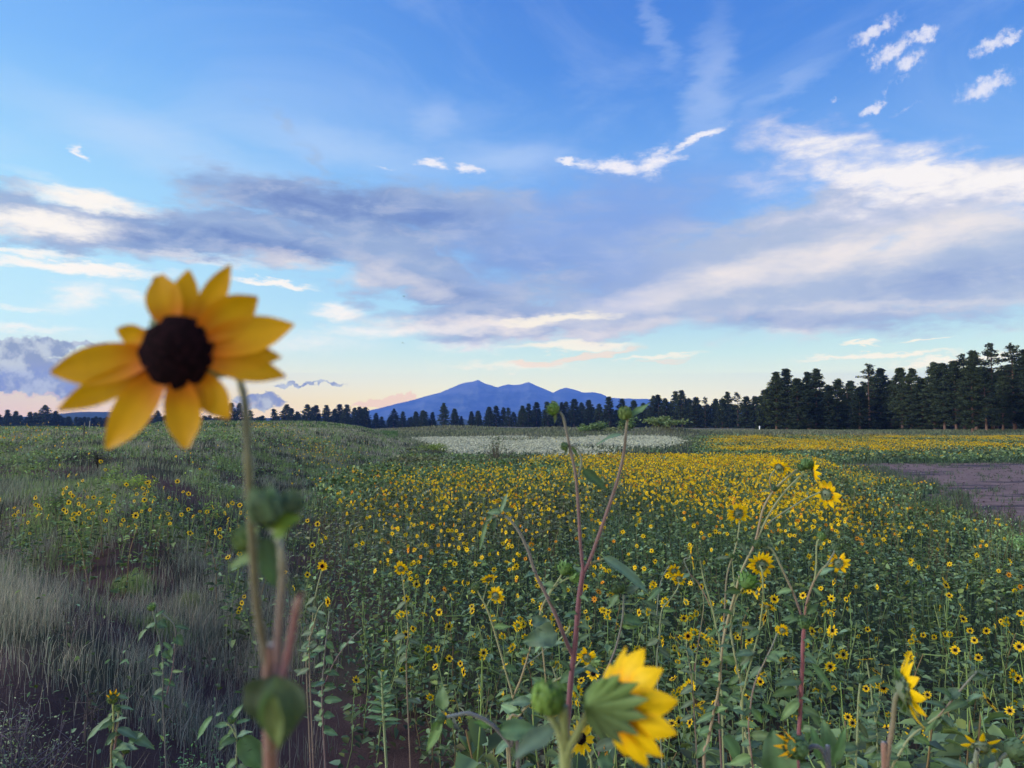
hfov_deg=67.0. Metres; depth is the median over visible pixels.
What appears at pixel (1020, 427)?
pine tree
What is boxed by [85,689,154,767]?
sunflower plant
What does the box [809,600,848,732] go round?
sunflower plant
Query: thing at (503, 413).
pine tree
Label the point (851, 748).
sunflower plant
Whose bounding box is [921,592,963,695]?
sunflower plant
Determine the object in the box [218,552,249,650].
sunflower plant
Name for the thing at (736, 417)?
pine tree
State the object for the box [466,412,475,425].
pine tree
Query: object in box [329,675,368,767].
sunflower plant
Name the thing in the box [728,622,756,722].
sunflower plant
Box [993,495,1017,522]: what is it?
weed
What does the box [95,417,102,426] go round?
pine tree
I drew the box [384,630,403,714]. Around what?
sunflower plant
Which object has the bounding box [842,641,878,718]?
sunflower plant
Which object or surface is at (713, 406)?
pine tree
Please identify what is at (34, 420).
pine tree
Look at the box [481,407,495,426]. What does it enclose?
pine tree
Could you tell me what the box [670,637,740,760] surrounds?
sunflower plant
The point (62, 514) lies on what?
sunflower plant
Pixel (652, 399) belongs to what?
pine tree
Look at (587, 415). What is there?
pine tree
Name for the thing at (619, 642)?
sunflower plant
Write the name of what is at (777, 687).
sunflower plant
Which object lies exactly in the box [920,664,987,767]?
sunflower plant
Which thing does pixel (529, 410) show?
pine tree
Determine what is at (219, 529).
sunflower plant
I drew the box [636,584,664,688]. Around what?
sunflower plant
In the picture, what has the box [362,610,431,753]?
sunflower plant
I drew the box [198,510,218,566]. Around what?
sunflower plant
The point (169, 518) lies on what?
sunflower plant
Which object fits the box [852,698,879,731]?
sunflower plant
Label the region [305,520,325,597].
sunflower plant
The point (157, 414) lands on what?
pine tree
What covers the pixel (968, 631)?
sunflower plant
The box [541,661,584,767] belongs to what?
sunflower plant
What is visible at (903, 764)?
sunflower plant
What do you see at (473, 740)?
sunflower plant
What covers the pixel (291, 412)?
pine tree
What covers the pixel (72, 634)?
weed
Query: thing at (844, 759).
sunflower plant
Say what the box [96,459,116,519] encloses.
sunflower plant
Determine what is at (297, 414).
pine tree
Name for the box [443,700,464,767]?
sunflower plant
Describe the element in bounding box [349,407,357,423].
pine tree
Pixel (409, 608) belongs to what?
sunflower plant
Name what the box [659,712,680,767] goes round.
sunflower plant
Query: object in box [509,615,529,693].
sunflower plant
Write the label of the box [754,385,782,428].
pine tree
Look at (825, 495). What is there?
sunflower plant
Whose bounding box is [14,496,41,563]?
sunflower plant
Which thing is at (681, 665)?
sunflower plant
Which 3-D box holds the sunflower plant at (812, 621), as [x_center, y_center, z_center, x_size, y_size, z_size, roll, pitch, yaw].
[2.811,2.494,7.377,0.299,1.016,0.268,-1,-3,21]
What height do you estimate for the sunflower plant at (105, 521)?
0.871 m
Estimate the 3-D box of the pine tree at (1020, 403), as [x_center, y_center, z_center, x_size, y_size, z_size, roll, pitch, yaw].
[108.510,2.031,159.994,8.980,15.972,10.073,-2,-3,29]
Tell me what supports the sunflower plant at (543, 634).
on the ground at (396, 756)
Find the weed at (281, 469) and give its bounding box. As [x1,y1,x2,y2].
[274,465,288,472]
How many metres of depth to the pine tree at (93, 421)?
656.85 m
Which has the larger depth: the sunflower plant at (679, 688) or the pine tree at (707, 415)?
the pine tree at (707, 415)
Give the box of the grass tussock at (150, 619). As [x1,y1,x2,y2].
[129,609,206,651]
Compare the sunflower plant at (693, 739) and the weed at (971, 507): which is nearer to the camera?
the sunflower plant at (693, 739)
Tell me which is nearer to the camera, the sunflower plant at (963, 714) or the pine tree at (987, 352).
the sunflower plant at (963, 714)
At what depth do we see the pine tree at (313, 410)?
576.24 m
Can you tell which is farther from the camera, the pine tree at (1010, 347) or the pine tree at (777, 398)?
the pine tree at (777, 398)
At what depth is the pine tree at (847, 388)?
214.87 m
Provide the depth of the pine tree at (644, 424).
385.01 m
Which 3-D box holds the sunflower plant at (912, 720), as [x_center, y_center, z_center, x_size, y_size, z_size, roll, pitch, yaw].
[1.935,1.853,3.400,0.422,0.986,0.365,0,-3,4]
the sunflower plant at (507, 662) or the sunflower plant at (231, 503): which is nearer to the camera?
the sunflower plant at (507, 662)
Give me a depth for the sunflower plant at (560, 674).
5.54 m
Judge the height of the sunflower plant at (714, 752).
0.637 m
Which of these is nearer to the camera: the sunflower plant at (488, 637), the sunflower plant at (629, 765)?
the sunflower plant at (629, 765)
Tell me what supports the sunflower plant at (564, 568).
on the ground at (396, 756)
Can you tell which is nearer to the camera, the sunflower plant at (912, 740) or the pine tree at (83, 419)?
the sunflower plant at (912, 740)
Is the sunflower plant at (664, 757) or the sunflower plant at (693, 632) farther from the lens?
the sunflower plant at (693, 632)
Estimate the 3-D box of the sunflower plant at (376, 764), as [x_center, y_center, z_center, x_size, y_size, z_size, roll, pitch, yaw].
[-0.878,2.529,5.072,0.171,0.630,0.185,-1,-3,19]
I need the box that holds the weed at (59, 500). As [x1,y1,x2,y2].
[42,488,71,515]
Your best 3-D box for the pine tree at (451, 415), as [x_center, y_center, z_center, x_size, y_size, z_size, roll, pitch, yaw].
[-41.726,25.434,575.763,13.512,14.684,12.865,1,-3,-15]
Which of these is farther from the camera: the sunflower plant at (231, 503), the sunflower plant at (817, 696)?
the sunflower plant at (231, 503)
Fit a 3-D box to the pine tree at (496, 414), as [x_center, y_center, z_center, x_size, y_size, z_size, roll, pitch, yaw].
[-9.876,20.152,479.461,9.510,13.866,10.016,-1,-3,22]
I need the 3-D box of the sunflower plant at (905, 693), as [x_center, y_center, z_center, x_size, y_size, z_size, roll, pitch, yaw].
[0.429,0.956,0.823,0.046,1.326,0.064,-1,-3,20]
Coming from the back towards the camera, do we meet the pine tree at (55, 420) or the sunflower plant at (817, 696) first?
the pine tree at (55, 420)
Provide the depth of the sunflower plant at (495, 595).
1.90 m
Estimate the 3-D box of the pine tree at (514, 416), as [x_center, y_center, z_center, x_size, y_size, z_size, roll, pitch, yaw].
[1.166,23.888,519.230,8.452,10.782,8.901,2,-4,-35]
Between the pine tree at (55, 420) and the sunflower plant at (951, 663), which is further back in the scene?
the pine tree at (55, 420)
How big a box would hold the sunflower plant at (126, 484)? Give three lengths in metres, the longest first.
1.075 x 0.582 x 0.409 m
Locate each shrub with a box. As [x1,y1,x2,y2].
[0,675,98,767]
[106,470,159,490]
[158,730,222,767]
[418,441,453,452]
[475,436,516,457]
[577,425,591,431]
[579,421,608,430]
[601,426,622,431]
[617,417,637,430]
[640,416,692,427]
[906,494,949,518]
[1000,524,1023,558]
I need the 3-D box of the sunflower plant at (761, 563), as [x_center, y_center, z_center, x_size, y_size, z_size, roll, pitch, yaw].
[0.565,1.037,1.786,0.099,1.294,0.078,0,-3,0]
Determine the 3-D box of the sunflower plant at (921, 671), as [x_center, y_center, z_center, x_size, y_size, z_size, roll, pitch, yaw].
[3.129,2.452,5.928,0.345,0.953,0.490,1,-3,-23]
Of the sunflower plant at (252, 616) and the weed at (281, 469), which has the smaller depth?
the sunflower plant at (252, 616)
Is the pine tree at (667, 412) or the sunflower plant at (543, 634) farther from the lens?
the pine tree at (667, 412)
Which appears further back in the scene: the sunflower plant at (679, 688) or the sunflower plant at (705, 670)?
the sunflower plant at (705, 670)
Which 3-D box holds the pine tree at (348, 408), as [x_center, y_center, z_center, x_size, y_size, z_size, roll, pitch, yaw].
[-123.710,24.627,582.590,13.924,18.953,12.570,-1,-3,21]
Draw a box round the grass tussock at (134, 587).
[103,569,169,597]
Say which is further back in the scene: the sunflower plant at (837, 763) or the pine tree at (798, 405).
the pine tree at (798, 405)
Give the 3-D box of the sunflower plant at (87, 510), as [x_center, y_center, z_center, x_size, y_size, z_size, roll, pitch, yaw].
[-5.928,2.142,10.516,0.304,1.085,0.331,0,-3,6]
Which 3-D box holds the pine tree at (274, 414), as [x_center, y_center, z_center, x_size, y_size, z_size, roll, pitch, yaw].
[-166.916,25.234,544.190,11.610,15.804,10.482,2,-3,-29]
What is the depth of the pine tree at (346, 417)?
537.35 m
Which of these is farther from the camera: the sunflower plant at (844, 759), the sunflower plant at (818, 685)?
the sunflower plant at (818, 685)
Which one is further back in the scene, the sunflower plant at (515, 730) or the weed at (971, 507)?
the weed at (971, 507)
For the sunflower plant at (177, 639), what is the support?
on the ground at (396, 756)
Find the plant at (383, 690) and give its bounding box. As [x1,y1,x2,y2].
[363,670,400,767]
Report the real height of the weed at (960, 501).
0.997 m
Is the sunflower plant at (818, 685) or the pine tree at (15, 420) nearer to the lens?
the sunflower plant at (818, 685)
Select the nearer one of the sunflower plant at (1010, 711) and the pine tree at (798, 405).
the sunflower plant at (1010, 711)
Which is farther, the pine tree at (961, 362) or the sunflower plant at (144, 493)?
the pine tree at (961, 362)
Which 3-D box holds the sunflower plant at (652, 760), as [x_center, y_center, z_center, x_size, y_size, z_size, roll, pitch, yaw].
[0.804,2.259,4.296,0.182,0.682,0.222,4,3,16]
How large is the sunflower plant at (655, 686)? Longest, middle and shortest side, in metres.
1.206 x 0.382 x 0.312 m
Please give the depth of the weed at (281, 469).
32.88 m
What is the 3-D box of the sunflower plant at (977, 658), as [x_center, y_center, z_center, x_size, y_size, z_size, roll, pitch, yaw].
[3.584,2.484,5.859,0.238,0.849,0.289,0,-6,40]
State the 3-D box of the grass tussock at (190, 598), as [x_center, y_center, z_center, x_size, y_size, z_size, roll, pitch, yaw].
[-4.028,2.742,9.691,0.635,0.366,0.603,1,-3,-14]
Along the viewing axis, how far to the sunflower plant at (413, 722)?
6.16 m
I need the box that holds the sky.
[0,0,1023,417]
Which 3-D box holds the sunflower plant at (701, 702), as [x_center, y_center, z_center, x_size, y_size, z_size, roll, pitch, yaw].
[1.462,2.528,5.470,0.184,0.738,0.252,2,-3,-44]
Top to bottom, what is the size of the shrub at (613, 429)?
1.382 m
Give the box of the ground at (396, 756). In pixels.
[0,424,1023,767]
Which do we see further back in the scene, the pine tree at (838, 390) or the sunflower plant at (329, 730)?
the pine tree at (838, 390)
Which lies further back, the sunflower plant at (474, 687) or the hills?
the hills
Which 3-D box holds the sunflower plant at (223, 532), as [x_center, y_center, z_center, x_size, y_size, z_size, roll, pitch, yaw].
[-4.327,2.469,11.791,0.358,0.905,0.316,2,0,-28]
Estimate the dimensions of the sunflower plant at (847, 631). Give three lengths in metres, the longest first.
1.126 x 0.326 x 0.304 m
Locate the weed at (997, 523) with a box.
[988,515,1005,534]
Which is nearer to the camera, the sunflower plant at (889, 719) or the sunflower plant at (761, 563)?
the sunflower plant at (761, 563)
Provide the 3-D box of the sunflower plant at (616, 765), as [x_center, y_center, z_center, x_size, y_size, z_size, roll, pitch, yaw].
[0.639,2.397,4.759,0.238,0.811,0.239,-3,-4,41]
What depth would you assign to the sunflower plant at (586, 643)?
7.02 m
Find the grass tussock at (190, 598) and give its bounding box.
[173,589,208,614]
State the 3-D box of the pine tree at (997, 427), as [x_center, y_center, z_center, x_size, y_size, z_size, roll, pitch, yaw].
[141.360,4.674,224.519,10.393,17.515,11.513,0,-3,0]
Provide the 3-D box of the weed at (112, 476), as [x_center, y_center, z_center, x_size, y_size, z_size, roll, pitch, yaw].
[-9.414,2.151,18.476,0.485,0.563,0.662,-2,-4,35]
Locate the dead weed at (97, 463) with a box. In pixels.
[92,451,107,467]
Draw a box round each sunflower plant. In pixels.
[0,498,5,555]
[3,507,19,548]
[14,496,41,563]
[16,514,31,572]
[22,521,34,578]
[28,504,48,576]
[44,510,97,589]
[50,264,306,767]
[50,474,83,529]
[57,486,76,545]
[57,488,68,533]
[57,500,78,574]
[61,502,89,575]
[65,484,85,542]
[69,505,90,570]
[75,516,90,565]
[76,497,108,556]
[77,496,108,558]
[81,495,95,548]
[82,512,107,572]
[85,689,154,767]
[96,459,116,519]
[107,493,127,563]
[110,512,146,597]
[117,518,131,571]
[122,493,141,539]
[124,480,163,547]
[132,497,153,573]
[133,487,155,533]
[137,602,190,767]
[142,477,161,530]
[142,499,159,564]
[145,515,170,574]
[147,512,172,564]
[152,487,169,541]
[161,512,176,560]
[163,479,190,552]
[176,491,187,533]
[179,508,196,564]
[187,530,227,608]
[197,503,228,565]
[197,705,262,767]
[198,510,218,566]
[209,522,230,579]
[217,517,230,569]
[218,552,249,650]
[221,554,247,623]
[224,501,241,561]
[224,503,246,557]
[236,594,258,669]
[249,578,272,639]
[283,519,308,551]
[292,571,312,645]
[293,561,327,767]
[294,542,323,630]
[296,597,329,767]
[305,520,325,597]
[312,611,360,767]
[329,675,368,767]
[344,631,383,741]
[346,593,378,694]
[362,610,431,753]
[367,721,387,767]
[371,613,402,706]
[382,612,412,738]
[382,666,427,750]
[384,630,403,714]
[391,561,420,767]
[400,594,430,712]
[405,579,428,691]
[405,579,437,698]
[417,693,449,767]
[424,609,455,713]
[426,684,534,767]
[429,645,465,767]
[438,593,475,712]
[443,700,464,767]
[445,660,470,755]
[451,658,516,767]
[456,604,478,692]
[461,706,521,767]
[465,684,494,767]
[466,609,505,723]
[471,574,546,767]
[471,625,496,704]
[471,656,492,733]
[476,614,499,719]
[478,620,529,740]
[479,401,649,767]
[481,588,510,700]
[486,746,514,767]
[495,560,604,767]
[495,663,521,765]
[497,705,573,767]
[500,627,523,710]
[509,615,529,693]
[509,620,533,693]
[513,633,536,694]
[513,646,678,767]
[525,602,555,715]
[530,649,551,679]
[539,715,558,767]
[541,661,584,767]
[542,615,559,677]
[544,684,597,764]
[546,622,559,678]
[554,628,580,745]
[555,626,579,714]
[561,632,581,699]
[570,720,614,767]
[571,700,580,758]
[571,753,597,767]
[572,620,603,680]
[572,668,598,767]
[580,609,601,680]
[581,642,604,710]
[583,712,617,767]
[596,581,642,767]
[596,609,615,678]
[598,612,622,670]
[602,592,644,659]
[607,736,623,767]
[609,623,625,656]
[620,753,652,767]
[620,757,632,767]
[624,608,652,651]
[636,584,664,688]
[642,560,685,767]
[642,580,669,687]
[643,738,672,767]
[644,608,680,759]
[645,597,673,692]
[648,636,671,712]
[652,719,684,767]
[659,634,677,716]
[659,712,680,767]
[660,738,674,767]
[663,614,704,714]
[666,660,691,767]
[666,685,703,767]
[667,598,711,686]
[668,665,700,761]
[669,628,709,757]
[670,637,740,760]
[671,689,713,767]
[672,634,708,727]
[673,706,705,767]
[674,635,714,761]
[675,679,722,767]
[678,584,707,767]
[682,546,729,767]
[686,700,724,767]
[689,634,718,712]
[695,457,841,767]
[699,688,733,752]
[700,600,720,690]
[701,747,754,767]
[709,616,734,701]
[712,502,748,767]
[714,618,737,702]
[721,589,754,683]
[723,666,740,760]
[725,717,761,765]
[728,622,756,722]
[728,693,758,756]
[729,532,849,767]
[733,552,776,767]
[735,622,761,715]
[735,643,762,747]
[750,677,777,759]
[751,719,818,767]
[759,577,790,702]
[759,598,794,697]
[761,657,790,735]
[761,719,846,767]
[764,662,796,736]
[765,626,791,712]
[780,642,835,736]
[780,715,814,755]
[782,634,809,716]
[783,611,848,720]
[785,716,825,767]
[792,592,822,691]
[804,627,834,707]
[805,682,836,735]
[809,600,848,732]
[810,715,880,767]
[812,609,843,738]
[815,698,829,756]
[816,717,880,767]
[818,682,886,767]
[819,579,848,688]
[821,695,853,739]
[826,653,851,729]
[828,592,870,721]
[835,717,856,763]
[838,734,871,767]
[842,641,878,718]
[842,757,863,767]
[843,672,870,767]
[843,713,851,741]
[845,701,883,762]
[846,662,873,763]
[846,693,877,761]
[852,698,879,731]
[856,626,890,708]
[857,658,893,766]
[862,675,897,739]
[869,703,955,767]
[872,669,996,767]
[876,669,909,726]
[881,651,926,767]
[882,642,915,726]
[882,703,920,764]
[885,711,908,760]
[891,693,970,767]
[893,638,960,759]
[894,712,907,758]
[897,689,962,767]
[904,627,924,687]
[907,634,925,712]
[913,691,934,758]
[920,632,960,685]
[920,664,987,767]
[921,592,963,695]
[927,674,1000,767]
[928,631,958,716]
[934,581,969,688]
[934,733,1023,767]
[935,652,1013,767]
[942,614,987,721]
[943,636,976,734]
[953,628,979,722]
[962,636,1000,741]
[969,653,994,739]
[980,679,1017,759]
[983,616,1023,722]
[989,642,1021,732]
[994,619,1015,692]
[994,668,1023,766]
[996,706,1023,767]
[1000,609,1023,645]
[1007,641,1023,733]
[1007,716,1023,763]
[1010,674,1023,763]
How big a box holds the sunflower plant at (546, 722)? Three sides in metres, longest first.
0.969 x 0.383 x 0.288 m
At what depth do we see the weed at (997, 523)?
18.03 m
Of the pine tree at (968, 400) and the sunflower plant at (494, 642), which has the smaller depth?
the sunflower plant at (494, 642)
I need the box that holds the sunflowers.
[0,422,1023,767]
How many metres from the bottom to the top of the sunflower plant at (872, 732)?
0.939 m
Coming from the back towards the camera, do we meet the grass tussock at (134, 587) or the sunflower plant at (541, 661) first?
the grass tussock at (134, 587)
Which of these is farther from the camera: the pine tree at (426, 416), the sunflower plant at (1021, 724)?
the pine tree at (426, 416)
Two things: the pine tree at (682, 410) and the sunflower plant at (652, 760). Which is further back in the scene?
the pine tree at (682, 410)
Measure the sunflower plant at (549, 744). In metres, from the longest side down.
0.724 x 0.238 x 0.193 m
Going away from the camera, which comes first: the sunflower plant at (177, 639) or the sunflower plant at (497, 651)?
the sunflower plant at (177, 639)
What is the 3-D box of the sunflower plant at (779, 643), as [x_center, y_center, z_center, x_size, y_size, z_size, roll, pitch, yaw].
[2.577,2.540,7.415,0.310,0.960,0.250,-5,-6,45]
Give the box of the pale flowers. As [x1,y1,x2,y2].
[412,433,687,455]
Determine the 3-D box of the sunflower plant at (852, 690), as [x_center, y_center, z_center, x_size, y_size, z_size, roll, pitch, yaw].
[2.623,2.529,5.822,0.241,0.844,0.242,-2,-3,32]
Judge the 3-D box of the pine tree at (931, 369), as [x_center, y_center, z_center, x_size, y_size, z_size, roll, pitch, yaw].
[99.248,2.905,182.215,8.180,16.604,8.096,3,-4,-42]
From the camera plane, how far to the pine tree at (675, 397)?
372.66 m
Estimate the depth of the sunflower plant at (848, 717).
4.39 m
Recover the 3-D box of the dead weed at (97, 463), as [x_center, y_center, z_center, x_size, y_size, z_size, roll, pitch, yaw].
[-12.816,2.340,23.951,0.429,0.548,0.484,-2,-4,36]
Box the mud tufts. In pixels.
[827,459,1023,535]
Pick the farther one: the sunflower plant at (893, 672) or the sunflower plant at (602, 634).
the sunflower plant at (602, 634)
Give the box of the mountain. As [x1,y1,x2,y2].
[321,380,711,421]
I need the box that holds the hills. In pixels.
[2,412,515,423]
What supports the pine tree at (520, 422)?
on the ground at (396, 756)
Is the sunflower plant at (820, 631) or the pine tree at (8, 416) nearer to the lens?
the sunflower plant at (820, 631)
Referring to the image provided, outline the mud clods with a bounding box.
[868,462,1023,525]
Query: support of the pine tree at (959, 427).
on the ground at (396, 756)
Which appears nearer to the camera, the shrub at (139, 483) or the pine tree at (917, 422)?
the shrub at (139, 483)
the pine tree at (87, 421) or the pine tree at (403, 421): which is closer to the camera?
the pine tree at (403, 421)
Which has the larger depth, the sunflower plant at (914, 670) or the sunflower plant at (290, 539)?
the sunflower plant at (290, 539)
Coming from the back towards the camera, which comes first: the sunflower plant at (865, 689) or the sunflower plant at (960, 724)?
the sunflower plant at (865, 689)
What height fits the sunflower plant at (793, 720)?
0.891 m
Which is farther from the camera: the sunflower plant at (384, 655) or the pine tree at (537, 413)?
the pine tree at (537, 413)
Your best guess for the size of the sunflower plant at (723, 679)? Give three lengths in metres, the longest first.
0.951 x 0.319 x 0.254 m
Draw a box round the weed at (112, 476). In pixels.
[105,462,129,481]
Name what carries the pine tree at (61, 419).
on the ground at (396, 756)
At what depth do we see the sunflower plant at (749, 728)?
4.82 m
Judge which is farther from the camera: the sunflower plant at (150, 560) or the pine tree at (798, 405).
the pine tree at (798, 405)
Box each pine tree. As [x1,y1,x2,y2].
[1,410,11,425]
[9,411,22,425]
[23,412,33,425]
[29,412,40,426]
[32,405,53,426]
[48,411,61,426]
[58,415,65,425]
[64,416,72,425]
[70,417,79,425]
[80,417,85,424]
[83,417,90,425]
[88,418,95,425]
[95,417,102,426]
[101,417,107,426]
[150,410,161,422]
[221,403,238,420]
[232,403,242,420]
[250,410,254,420]
[269,409,278,420]
[279,404,294,420]
[285,408,297,420]
[294,411,299,420]
[298,404,315,420]
[311,407,317,421]
[314,405,321,421]
[319,405,331,422]
[329,409,338,423]
[335,404,345,422]
[339,408,353,424]
[344,404,351,421]
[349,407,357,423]
[350,407,366,427]
[360,407,373,427]
[372,413,382,428]
[379,416,385,427]
[384,418,396,427]
[387,408,399,427]
[397,411,407,427]
[410,411,419,427]
[416,410,426,426]
[424,411,428,426]
[428,412,435,425]
[437,403,449,425]
[448,408,460,424]
[450,409,459,425]
[458,416,464,426]
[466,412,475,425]
[474,410,482,426]
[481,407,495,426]
[489,405,501,426]
[498,407,508,426]
[504,408,514,426]
[511,412,517,426]
[514,405,530,426]
[523,403,533,425]
[530,402,543,426]
[541,402,555,426]
[543,401,559,426]
[556,402,567,426]
[558,401,570,425]
[563,399,585,426]
[578,402,587,424]
[580,399,594,426]
[592,404,604,423]
[600,396,618,426]
[615,398,624,420]
[629,400,642,427]
[638,403,651,426]
[642,395,657,424]
[649,394,663,426]
[657,398,673,426]
[669,391,679,427]
[671,390,690,427]
[680,398,699,425]
[682,397,708,427]
[700,397,712,426]
[702,405,712,426]
[708,398,719,427]
[710,398,731,427]
[721,392,735,426]
[729,392,742,425]
[732,405,741,426]
[733,396,756,427]
[744,396,762,427]
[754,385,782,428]
[754,389,778,429]
[760,371,793,428]
[777,368,802,428]
[777,378,815,429]
[797,372,820,428]
[803,368,825,425]
[811,385,844,429]
[821,378,851,427]
[839,383,854,427]
[840,386,876,429]
[842,380,862,427]
[848,363,887,426]
[866,368,890,425]
[872,380,905,429]
[885,367,912,429]
[890,368,924,427]
[898,378,939,429]
[913,362,948,429]
[921,363,955,429]
[934,360,963,428]
[946,381,984,428]
[950,365,994,432]
[952,354,966,428]
[954,350,996,429]
[969,370,1006,429]
[978,343,1014,429]
[988,371,1019,428]
[990,343,1023,429]
[990,376,1019,430]
[995,372,1023,428]
[1006,349,1023,425]
[1011,367,1023,418]
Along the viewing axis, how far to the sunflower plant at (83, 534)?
11.20 m
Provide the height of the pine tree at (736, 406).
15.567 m
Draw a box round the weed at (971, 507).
[959,490,985,522]
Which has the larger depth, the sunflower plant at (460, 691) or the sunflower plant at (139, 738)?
the sunflower plant at (460, 691)
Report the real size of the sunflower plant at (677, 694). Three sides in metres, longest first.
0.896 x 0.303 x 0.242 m
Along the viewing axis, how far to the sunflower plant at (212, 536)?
11.81 m
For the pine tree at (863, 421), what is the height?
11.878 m
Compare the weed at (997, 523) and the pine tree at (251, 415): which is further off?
the pine tree at (251, 415)
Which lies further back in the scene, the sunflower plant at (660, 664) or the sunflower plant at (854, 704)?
the sunflower plant at (660, 664)
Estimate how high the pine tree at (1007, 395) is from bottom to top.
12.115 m
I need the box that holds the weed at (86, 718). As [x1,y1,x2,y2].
[62,664,106,744]
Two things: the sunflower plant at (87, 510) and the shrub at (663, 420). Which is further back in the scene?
the shrub at (663, 420)
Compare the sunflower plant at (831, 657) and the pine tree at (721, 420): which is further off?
the pine tree at (721, 420)
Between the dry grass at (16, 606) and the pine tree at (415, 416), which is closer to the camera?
the dry grass at (16, 606)
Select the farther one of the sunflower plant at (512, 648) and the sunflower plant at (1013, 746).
the sunflower plant at (512, 648)
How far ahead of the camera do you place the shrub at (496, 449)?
47.86 m
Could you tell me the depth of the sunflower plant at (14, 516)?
11.85 m
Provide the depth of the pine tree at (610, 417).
392.05 m
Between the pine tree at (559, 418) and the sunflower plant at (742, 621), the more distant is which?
the pine tree at (559, 418)
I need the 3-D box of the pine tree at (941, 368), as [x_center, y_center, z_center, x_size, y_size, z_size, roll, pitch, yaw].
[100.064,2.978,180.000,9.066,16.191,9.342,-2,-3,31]
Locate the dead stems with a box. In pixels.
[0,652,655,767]
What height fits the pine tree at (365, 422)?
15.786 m
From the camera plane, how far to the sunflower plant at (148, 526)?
11.04 m
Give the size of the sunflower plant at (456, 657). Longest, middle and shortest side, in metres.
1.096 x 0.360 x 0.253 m
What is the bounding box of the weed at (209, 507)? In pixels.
[193,499,228,524]
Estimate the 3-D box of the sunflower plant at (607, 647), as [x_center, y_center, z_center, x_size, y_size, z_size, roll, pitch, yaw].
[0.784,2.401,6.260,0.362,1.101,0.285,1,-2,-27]
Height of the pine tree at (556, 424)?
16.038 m
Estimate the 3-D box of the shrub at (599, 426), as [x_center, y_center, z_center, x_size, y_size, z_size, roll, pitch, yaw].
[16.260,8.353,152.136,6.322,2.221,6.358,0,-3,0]
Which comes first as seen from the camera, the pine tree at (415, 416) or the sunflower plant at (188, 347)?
the sunflower plant at (188, 347)
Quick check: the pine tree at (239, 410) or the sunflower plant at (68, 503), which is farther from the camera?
the pine tree at (239, 410)
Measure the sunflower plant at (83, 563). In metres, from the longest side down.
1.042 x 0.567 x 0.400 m
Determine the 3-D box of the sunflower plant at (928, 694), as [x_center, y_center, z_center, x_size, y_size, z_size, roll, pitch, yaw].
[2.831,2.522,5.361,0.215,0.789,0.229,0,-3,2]
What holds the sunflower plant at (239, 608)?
on the ground at (396, 756)
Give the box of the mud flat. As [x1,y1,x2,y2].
[848,463,1023,536]
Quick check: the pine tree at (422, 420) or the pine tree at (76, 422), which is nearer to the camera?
the pine tree at (422, 420)
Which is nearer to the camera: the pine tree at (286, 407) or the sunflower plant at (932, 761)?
the sunflower plant at (932, 761)
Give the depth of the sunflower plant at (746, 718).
4.29 m
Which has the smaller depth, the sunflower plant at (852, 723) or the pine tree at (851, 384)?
the sunflower plant at (852, 723)
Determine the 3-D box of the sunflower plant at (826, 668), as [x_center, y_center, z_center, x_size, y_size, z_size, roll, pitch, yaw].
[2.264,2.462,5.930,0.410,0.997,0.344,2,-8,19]
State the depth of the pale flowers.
81.39 m
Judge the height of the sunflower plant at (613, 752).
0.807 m
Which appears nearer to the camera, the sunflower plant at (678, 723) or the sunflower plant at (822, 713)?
the sunflower plant at (678, 723)
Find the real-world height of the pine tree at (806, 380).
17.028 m
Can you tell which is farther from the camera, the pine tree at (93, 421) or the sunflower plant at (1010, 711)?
the pine tree at (93, 421)
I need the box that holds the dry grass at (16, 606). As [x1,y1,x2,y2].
[0,541,360,767]
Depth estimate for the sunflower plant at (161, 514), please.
12.43 m
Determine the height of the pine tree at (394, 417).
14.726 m
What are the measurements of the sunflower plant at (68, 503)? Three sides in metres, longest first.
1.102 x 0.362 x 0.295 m
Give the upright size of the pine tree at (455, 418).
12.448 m
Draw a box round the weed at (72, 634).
[48,610,88,660]
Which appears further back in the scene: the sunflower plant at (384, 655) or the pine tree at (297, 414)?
the pine tree at (297, 414)
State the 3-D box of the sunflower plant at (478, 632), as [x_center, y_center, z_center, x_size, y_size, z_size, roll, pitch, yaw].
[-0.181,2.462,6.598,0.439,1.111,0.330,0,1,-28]
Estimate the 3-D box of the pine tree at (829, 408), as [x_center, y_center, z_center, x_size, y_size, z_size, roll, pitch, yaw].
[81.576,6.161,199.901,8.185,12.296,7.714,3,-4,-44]
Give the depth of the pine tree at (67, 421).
651.51 m
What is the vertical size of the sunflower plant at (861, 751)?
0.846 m
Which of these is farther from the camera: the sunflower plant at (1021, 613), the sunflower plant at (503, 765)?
the sunflower plant at (1021, 613)
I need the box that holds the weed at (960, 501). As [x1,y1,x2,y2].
[952,484,969,509]
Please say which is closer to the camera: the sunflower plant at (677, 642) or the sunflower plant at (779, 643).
the sunflower plant at (677, 642)
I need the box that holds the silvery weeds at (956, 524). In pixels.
[845,478,1023,588]
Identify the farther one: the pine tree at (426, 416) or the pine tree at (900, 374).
the pine tree at (426, 416)
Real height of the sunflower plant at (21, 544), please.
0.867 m
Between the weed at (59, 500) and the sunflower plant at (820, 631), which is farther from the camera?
the weed at (59, 500)
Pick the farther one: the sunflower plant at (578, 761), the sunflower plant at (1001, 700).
the sunflower plant at (1001, 700)
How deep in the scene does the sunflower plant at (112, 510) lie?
11.07 m
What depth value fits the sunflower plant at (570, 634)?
7.26 m
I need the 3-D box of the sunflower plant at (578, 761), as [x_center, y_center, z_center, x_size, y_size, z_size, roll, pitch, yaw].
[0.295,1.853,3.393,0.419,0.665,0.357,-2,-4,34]

